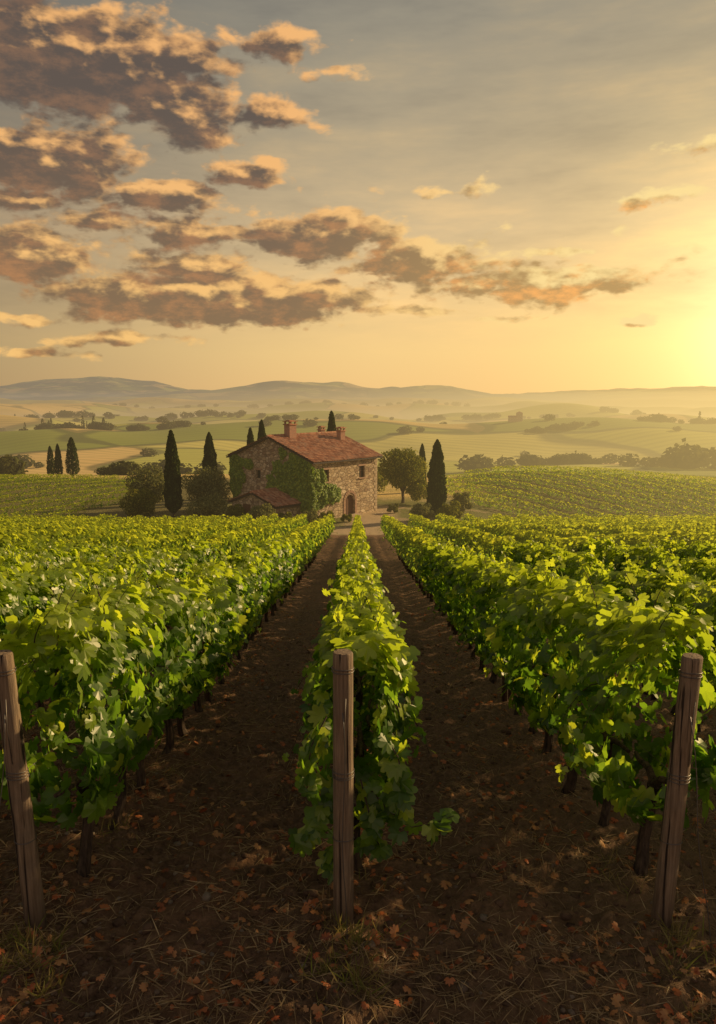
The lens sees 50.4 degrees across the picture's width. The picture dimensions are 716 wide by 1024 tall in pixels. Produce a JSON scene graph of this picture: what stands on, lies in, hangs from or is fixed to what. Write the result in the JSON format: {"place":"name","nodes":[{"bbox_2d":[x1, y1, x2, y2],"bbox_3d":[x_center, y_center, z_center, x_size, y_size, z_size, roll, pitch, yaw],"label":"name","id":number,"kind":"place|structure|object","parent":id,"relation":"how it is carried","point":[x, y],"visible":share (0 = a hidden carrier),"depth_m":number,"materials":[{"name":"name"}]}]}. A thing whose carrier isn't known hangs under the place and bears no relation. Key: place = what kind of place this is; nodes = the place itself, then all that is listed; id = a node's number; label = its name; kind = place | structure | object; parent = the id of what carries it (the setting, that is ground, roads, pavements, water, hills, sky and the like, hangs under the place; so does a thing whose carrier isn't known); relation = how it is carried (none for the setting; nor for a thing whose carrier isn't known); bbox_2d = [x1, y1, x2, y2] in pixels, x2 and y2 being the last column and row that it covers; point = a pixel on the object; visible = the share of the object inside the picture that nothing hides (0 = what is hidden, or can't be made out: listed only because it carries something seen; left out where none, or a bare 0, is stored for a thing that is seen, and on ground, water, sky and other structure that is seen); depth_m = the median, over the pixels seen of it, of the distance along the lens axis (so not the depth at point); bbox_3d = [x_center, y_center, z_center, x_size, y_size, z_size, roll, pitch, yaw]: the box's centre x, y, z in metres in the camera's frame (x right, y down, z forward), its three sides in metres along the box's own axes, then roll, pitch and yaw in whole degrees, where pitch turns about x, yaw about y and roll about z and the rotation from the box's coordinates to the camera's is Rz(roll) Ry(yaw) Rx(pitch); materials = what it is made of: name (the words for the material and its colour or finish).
{"place":"outdoors","nodes":[
{"label":"outdoors","id":0,"kind":"place"},
{"bbox_2d":[67,502,500,534],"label":"yard grass","id":1,"kind":"structure","parent":0,"point":[335,522],"depth_m":76.10,"materials":[{"name":"green plant"}]},
{"bbox_2d":[0,376,715,1023],"bbox_3d":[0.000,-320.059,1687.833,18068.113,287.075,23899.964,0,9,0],"label":"ground","id":2,"kind":"structure","parent":0,"point":[622,432],"depth_m":7.67,"materials":[{"name":"brown soil"}]},
{"bbox_2d":[1,514,33,525],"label":"grape vine row","id":3,"kind":"object","parent":2,"relation":"on","point":[31,516],"visible":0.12,"depth_m":59.81,"materials":[{"name":"green plant"}]},
{"bbox_2d":[0,515,58,525],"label":"grape vine row","id":4,"kind":"object","parent":2,"relation":"on","point":[15,516],"visible":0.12,"depth_m":53.41,"materials":[{"name":"green plant"}]},
{"bbox_2d":[0,515,88,525],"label":"grape vine row","id":5,"kind":"object","parent":2,"relation":"on","point":[29,519],"visible":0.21,"depth_m":50.94,"materials":[{"name":"green plant"}]},
{"bbox_2d":[46,446,54,476],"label":"cypress tree","id":6,"kind":"object","parent":2,"relation":"on","point":[50,464],"visible":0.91,"depth_m":119.83,"materials":[{"name":"green plant"}]},
{"bbox_2d":[0,513,116,526],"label":"grape vine row","id":7,"kind":"object","parent":2,"relation":"on","point":[110,516],"visible":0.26,"depth_m":51.07,"materials":[{"name":"green plant"}]},
{"bbox_2d":[54,443,62,475],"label":"cypress tree","id":8,"kind":"object","parent":2,"relation":"on","point":[58,466],"visible":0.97,"depth_m":117.85,"materials":[{"name":"green plant"}]},
{"bbox_2d":[65,437,79,477],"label":"cypress tree","id":9,"kind":"object","parent":2,"relation":"on","point":[71,453],"visible":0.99,"depth_m":118.57,"materials":[{"name":"green plant"}]},
{"bbox_2d":[0,515,144,528],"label":"grape vine row","id":10,"kind":"object","parent":2,"relation":"on","point":[6,526],"visible":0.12,"depth_m":46.43,"materials":[{"name":"green plant"}]},
{"bbox_2d":[0,473,164,520],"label":"distant vineyard","id":11,"kind":"object","parent":2,"relation":"on","point":[58,479],"visible":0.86,"depth_m":89.24,"materials":[{"name":"green plant"}]},
{"bbox_2d":[0,515,170,531],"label":"grape vine row","id":12,"kind":"object","parent":2,"relation":"on","point":[34,526],"visible":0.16,"depth_m":40.77,"materials":[{"name":"green plant"}]},
{"bbox_2d":[0,514,195,547],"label":"grape vine row","id":13,"kind":"object","parent":2,"relation":"on","point":[41,531],"visible":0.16,"depth_m":33.52,"materials":[{"name":"green plant"}]},
{"bbox_2d":[0,514,225,549],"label":"grape vine row","id":14,"kind":"object","parent":2,"relation":"on","point":[76,533],"visible":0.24,"depth_m":30.04,"materials":[{"name":"green plant"}]},
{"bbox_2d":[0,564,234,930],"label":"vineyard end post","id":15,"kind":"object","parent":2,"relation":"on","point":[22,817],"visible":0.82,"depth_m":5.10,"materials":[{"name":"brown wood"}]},
{"bbox_2d":[0,513,252,564],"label":"grape vine row","id":16,"kind":"object","parent":2,"relation":"on","point":[105,536],"visible":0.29,"depth_m":27.61,"materials":[{"name":"green plant"}]},
{"bbox_2d":[118,487,156,516],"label":"shrub","id":17,"kind":"object","parent":2,"relation":"on","point":[142,497],"visible":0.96,"depth_m":71.57,"materials":[{"name":"green plant"}]},
{"bbox_2d":[0,513,280,633],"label":"grape vine row","id":18,"kind":"object","parent":2,"relation":"on","point":[58,555],"visible":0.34,"depth_m":20.01,"materials":[{"name":"green plant"}]},
{"bbox_2d":[124,464,164,502],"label":"olive tree","id":19,"kind":"object","parent":2,"relation":"on","point":[154,483],"visible":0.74,"depth_m":76.55,"materials":[{"name":"green plant"}]},
{"bbox_2d":[0,514,308,710],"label":"grape vine row","id":20,"kind":"object","parent":2,"relation":"on","point":[23,591],"visible":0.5,"depth_m":12.72,"materials":[{"name":"green plant"}]},
{"bbox_2d":[0,514,335,876],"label":"grape vine row","id":21,"kind":"object","parent":2,"relation":"on","point":[101,629],"visible":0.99,"depth_m":6.68,"materials":[{"name":"green plant"}]},
{"bbox_2d":[162,430,183,517],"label":"cypress tree","id":22,"kind":"object","parent":2,"relation":"on","point":[172,494],"visible":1,"depth_m":72.84,"materials":[{"name":"green plant"}]},
{"bbox_2d":[181,465,230,503],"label":"olive tree","id":23,"kind":"object","parent":2,"relation":"on","point":[205,483],"visible":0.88,"depth_m":76.47,"materials":[{"name":"green plant"}]},
{"bbox_2d":[185,492,229,520],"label":"shrub","id":24,"kind":"object","parent":2,"relation":"on","point":[208,507],"visible":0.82,"depth_m":67.62,"materials":[{"name":"green plant"}]},
{"bbox_2d":[202,432,217,492],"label":"cypress tree","id":25,"kind":"object","parent":2,"relation":"on","point":[210,457],"visible":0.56,"depth_m":84.53,"materials":[{"name":"green plant"}]},
{"bbox_2d":[226,503,245,517],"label":"shrub","id":26,"kind":"object","parent":2,"relation":"on","point":[234,511],"visible":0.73,"depth_m":70.67,"materials":[{"name":"green plant"}]},
{"bbox_2d":[246,427,254,444],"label":"cypress tree","id":27,"kind":"object","parent":2,"relation":"on","point":[250,437],"visible":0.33,"depth_m":89.45,"materials":[{"name":"green plant"}]},
{"bbox_2d":[246,503,275,520],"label":"shrub","id":28,"kind":"object","parent":2,"relation":"on","point":[259,511],"visible":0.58,"depth_m":67.03,"materials":[{"name":"green plant"}]},
{"bbox_2d":[257,419,265,439],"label":"cypress tree","id":29,"kind":"object","parent":2,"relation":"on","point":[261,431],"visible":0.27,"depth_m":87.28,"materials":[{"name":"green plant"}]},
{"bbox_2d":[275,512,292,520],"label":"shrub","id":30,"kind":"object","parent":2,"relation":"on","point":[286,516],"visible":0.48,"depth_m":68.59,"materials":[{"name":"green plant"}]},
{"bbox_2d":[226,420,382,522],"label":"stone farmhouse","id":31,"kind":"object","parent":2,"relation":"on","point":[292,471],"visible":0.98,"depth_m":73.68,"materials":[{"name":"brown stone"}]},
{"bbox_2d":[243,504,250,513],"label":"annex door","id":32,"kind":"structure","parent":31,"relation":"in","point":[247,507],"depth_m":71.54,"materials":[{"name":"brown wood"}]},
{"bbox_2d":[346,495,352,514],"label":"door","id":33,"kind":"structure","parent":31,"relation":"in","point":[349,500],"depth_m":75.22,"materials":[{"name":"brown wood"}]},
{"bbox_2d":[359,466,362,476],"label":"window pane","id":34,"kind":"structure","parent":31,"relation":"in","point":[359,466],"depth_m":76.14,"materials":[{"name":"black glass"}]},
{"bbox_2d":[302,509,318,523],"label":"shrub","id":35,"kind":"object","parent":2,"relation":"on","point":[312,516],"visible":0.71,"depth_m":68.72,"materials":[{"name":"green plant"}]},
{"bbox_2d":[317,510,334,521],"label":"shrub","id":36,"kind":"object","parent":2,"relation":"on","point":[322,514],"visible":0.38,"depth_m":69.72,"materials":[{"name":"green plant"}]},
{"bbox_2d":[326,410,336,431],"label":"cypress tree","id":37,"kind":"object","parent":2,"relation":"on","point":[331,423],"visible":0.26,"depth_m":89.14,"materials":[{"name":"green plant"}]},
{"bbox_2d":[331,649,353,945],"bbox_3d":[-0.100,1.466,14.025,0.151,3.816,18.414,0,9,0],"label":"vineyard end post","id":38,"kind":"object","parent":2,"relation":"on","point":[342,667],"visible":0.84,"depth_m":5.08,"materials":[{"name":"brown wood"}]},
{"bbox_2d":[340,513,352,521],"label":"shrub","id":39,"kind":"object","parent":2,"relation":"on","point":[348,517],"visible":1,"depth_m":70.95,"materials":[{"name":"green plant"}]},
{"bbox_2d":[0,610,715,1023],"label":"straw","id":40,"kind":"object","parent":2,"relation":"on","point":[394,962],"visible":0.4,"depth_m":5.22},
{"bbox_2d":[0,580,715,1023],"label":"fallen leaves","id":41,"kind":"object","parent":2,"relation":"on","point":[616,1000],"visible":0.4,"depth_m":5.31,"materials":[{"name":"brown plant"}]},
{"bbox_2d":[0,635,715,1023],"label":"pebbles","id":42,"kind":"object","parent":2,"relation":"on","point":[206,897],"visible":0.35,"depth_m":5.45,"materials":[{"name":"stone"}]},
{"bbox_2d":[0,400,715,476],"bbox_3d":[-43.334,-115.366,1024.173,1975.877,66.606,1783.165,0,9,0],"label":"distant trees","id":43,"kind":"object","parent":2,"relation":"on","point":[683,457],"visible":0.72,"depth_m":334.89,"materials":[{"name":"green plant"}]},
{"bbox_2d":[0,609,715,1021],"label":"dry grass","id":44,"kind":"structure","parent":2,"relation":"on","point":[356,975],"depth_m":4.89,"materials":[{"name":"brown plant"}]},
{"bbox_2d":[282,515,459,884],"bbox_3d":[0.050,1.123,33.618,1.373,9.496,56.243,0,9,0],"label":"grape vine row","id":45,"kind":"object","parent":2,"relation":"on","point":[361,619],"visible":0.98,"depth_m":5.65,"materials":[{"name":"green plant"}]},
{"bbox_2d":[49,527,698,701],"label":"trellis posts","id":46,"kind":"object","parent":2,"relation":"on","point":[504,696],"visible":0.06,"depth_m":11.10,"materials":[{"name":"brown wood"}]},
{"bbox_2d":[377,468,388,492],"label":"holm oak tree","id":47,"kind":"object","parent":2,"relation":"on","point":[380,481],"visible":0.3,"depth_m":91.70,"materials":[{"name":"green plant"}]},
{"bbox_2d":[386,503,398,512],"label":"shrub","id":48,"kind":"object","parent":2,"relation":"on","point":[394,508],"visible":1,"depth_m":76.62,"materials":[{"name":"green plant"}]},
{"bbox_2d":[377,445,428,502],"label":"oak tree","id":49,"kind":"object","parent":2,"relation":"on","point":[402,468],"visible":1,"depth_m":83.01,"materials":[{"name":"green plant"}]},
{"bbox_2d":[405,479,427,500],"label":"shrub","id":50,"kind":"object","parent":2,"relation":"on","point":[414,490],"visible":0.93,"depth_m":83.09,"materials":[{"name":"green plant"}]},
{"bbox_2d":[409,503,435,518],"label":"shrub","id":51,"kind":"object","parent":2,"relation":"on","point":[424,510],"visible":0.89,"depth_m":70.26,"materials":[{"name":"green plant"}]},
{"bbox_2d":[418,443,426,489],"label":"cypress tree","id":52,"kind":"object","parent":2,"relation":"on","point":[422,452],"visible":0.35,"depth_m":95.76,"materials":[{"name":"green plant"}]},
{"bbox_2d":[426,439,447,519],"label":"cypress tree","id":53,"kind":"object","parent":2,"relation":"on","point":[437,495],"visible":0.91,"depth_m":71.30,"materials":[{"name":"green plant"}]},
{"bbox_2d":[436,500,462,521],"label":"shrub","id":54,"kind":"object","parent":2,"relation":"on","point":[452,509],"visible":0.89,"depth_m":70.32,"materials":[{"name":"green plant"}]},
{"bbox_2d":[449,491,472,512],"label":"shrub","id":55,"kind":"object","parent":2,"relation":"on","point":[463,497],"visible":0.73,"depth_m":74.80,"materials":[{"name":"green plant"}]},
{"bbox_2d":[508,411,522,421],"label":"distant tower house","id":56,"kind":"structure","parent":2,"relation":"on","point":[518,417],"depth_m":554.17,"materials":[{"name":"stone"}]},
{"bbox_2d":[378,514,715,877],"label":"grape vine row","id":57,"kind":"object","parent":2,"relation":"on","point":[535,607],"visible":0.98,"depth_m":6.67,"materials":[{"name":"green plant"}]},
{"bbox_2d":[407,513,715,731],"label":"grape vine row","id":58,"kind":"object","parent":2,"relation":"on","point":[685,587],"visible":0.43,"depth_m":13.09,"materials":[{"name":"green plant"}]},
{"bbox_2d":[435,513,715,631],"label":"grape vine row","id":59,"kind":"object","parent":2,"relation":"on","point":[694,566],"visible":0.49,"depth_m":18.90,"materials":[{"name":"green plant"}]},
{"bbox_2d":[446,465,715,523],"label":"distant vineyard","id":60,"kind":"object","parent":2,"relation":"on","point":[664,478],"visible":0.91,"depth_m":92.31,"materials":[{"name":"green plant"}]},
{"bbox_2d":[461,513,715,565],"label":"grape vine row","id":61,"kind":"object","parent":2,"relation":"on","point":[697,549],"visible":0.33,"depth_m":23.48,"materials":[{"name":"green plant"}]},
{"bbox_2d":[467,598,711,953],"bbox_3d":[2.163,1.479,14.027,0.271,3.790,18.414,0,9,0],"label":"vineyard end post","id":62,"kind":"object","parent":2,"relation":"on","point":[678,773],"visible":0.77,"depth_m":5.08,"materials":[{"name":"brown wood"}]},
{"bbox_2d":[488,513,715,560],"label":"grape vine row","id":63,"kind":"object","parent":2,"relation":"on","point":[599,528],"visible":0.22,"depth_m":32.18,"materials":[{"name":"green plant"}]},
{"bbox_2d":[516,513,715,545],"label":"grape vine row","id":64,"kind":"object","parent":2,"relation":"on","point":[660,528],"visible":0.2,"depth_m":35.52,"materials":[{"name":"green plant"}]},
{"bbox_2d":[544,514,715,530],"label":"grape vine row","id":65,"kind":"object","parent":2,"relation":"on","point":[679,524],"visible":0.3,"depth_m":42.41,"materials":[{"name":"green plant"}]},
{"bbox_2d":[569,513,715,527],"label":"grape vine row","id":66,"kind":"object","parent":2,"relation":"on","point":[634,520],"visible":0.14,"depth_m":47.22,"materials":[{"name":"green plant"}]},
{"bbox_2d":[596,513,715,525],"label":"grape vine row","id":67,"kind":"object","parent":2,"relation":"on","point":[705,521],"visible":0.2,"depth_m":50.76,"materials":[{"name":"green plant"}]},
{"bbox_2d":[624,514,702,522],"bbox_3d":[21.788,1.134,46.266,1.379,5.622,30.941,0,9,0],"label":"grape vine row","id":68,"kind":"object","parent":2,"relation":"on","point":[645,516],"visible":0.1,"depth_m":54.93,"materials":[{"name":"green plant"}]},
{"bbox_2d":[652,515,715,523],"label":"grape vine row","id":69,"kind":"object","parent":2,"relation":"on","point":[696,517],"visible":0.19,"depth_m":54.64,"materials":[{"name":"green plant"}]},
{"bbox_2d":[678,514,715,520],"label":"grape vine row","id":70,"kind":"object","parent":2,"relation":"on","point":[679,516],"visible":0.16,"depth_m":58.77,"materials":[{"name":"green plant"}]},
{"bbox_2d":[0,0,715,393],"label":"sky","id":71,"kind":"structure","parent":0,"point":[487,196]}
]}

